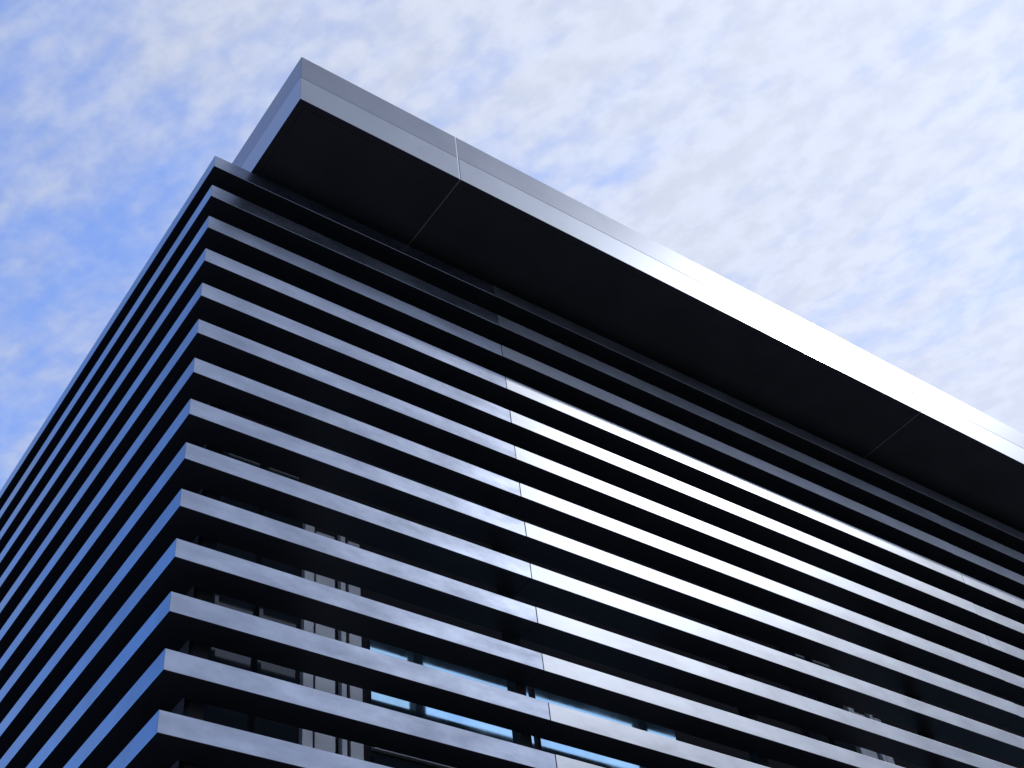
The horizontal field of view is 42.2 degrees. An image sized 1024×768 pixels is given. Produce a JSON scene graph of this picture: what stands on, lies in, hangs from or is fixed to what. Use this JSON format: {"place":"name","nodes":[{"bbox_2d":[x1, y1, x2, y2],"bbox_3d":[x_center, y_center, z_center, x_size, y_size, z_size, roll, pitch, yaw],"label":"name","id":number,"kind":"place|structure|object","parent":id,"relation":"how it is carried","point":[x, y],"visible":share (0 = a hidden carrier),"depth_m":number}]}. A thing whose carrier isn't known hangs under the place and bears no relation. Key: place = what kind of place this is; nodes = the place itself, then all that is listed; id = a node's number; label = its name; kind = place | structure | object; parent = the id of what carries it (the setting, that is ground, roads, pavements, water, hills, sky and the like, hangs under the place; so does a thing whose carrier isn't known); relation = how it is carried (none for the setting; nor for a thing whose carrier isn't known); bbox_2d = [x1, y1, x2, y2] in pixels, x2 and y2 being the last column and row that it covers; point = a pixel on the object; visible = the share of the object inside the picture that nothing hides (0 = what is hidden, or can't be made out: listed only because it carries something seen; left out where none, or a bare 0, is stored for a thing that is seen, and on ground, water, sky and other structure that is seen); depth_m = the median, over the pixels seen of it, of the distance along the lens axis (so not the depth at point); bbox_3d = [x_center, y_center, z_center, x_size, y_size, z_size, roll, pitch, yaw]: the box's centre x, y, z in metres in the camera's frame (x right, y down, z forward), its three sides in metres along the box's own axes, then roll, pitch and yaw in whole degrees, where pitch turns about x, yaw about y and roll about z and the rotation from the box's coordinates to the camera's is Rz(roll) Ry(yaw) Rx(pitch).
{"place":"outdoors","nodes":[
{"label":"outdoors","id":0,"kind":"place"},
{"bbox_2d":[0,0,1023,489],"label":"sky","id":1,"kind":"structure","parent":0,"point":[855,167]},
{"bbox_2d":[171,363,1023,767],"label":"window","id":2,"kind":"structure","parent":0,"point":[681,737],"depth_m":9.99},
{"bbox_2d":[203,451,854,767],"bbox_3d":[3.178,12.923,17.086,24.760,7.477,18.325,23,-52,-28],"label":"dark window glass","id":3,"kind":"object","parent":2,"relation":"attached to","point":[239,721],"visible":0.04,"depth_m":8.13},
{"bbox_2d":[369,639,675,767],"bbox_3d":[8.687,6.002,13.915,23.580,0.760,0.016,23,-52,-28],"label":"blue window glass","id":4,"kind":"object","parent":3,"relation":"attached to","point":[428,713],"depth_m":8.94},
{"bbox_2d":[179,364,935,767],"bbox_3d":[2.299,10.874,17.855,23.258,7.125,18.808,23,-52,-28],"label":"fin posts","id":5,"kind":"object","parent":2,"relation":"attached to","point":[195,710],"visible":0.05,"depth_m":8.05},
{"bbox_2d":[0,156,555,767],"bbox_3d":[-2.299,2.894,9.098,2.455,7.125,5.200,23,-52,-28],"label":"louvre fins corner","id":6,"kind":"object","parent":5,"relation":"attached to","point":[108,514],"visible":1,"depth_m":8.43},
{"bbox_2d":[484,286,1023,767],"bbox_3d":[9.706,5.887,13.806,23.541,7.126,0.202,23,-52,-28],"label":"louvers","id":7,"kind":"object","parent":5,"relation":"attached to","point":[614,430],"visible":0.87,"depth_m":10.50},
{"bbox_2d":[299,523,894,767],"bbox_3d":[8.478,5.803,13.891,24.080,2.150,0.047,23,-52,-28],"label":"window frames","id":8,"kind":"structure","parent":2,"relation":"attached to","point":[323,742],"depth_m":8.25},
{"bbox_2d":[232,57,1023,469],"bbox_3d":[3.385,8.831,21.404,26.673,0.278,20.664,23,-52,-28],"label":"roof fascia","id":9,"kind":"structure","parent":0,"point":[333,108],"depth_m":10.82},
{"bbox_2d":[258,108,1023,532],"bbox_3d":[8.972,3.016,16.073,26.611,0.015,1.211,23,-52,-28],"label":"roof soffit","id":10,"kind":"structure","parent":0,"point":[348,174],"depth_m":11.21},
{"bbox_2d":[408,137,920,457],"bbox_3d":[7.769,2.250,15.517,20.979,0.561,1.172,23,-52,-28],"label":"roof seams","id":11,"kind":"object","parent":10,"relation":"attached to","point":[459,181],"visible":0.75,"depth_m":10.43}
]}

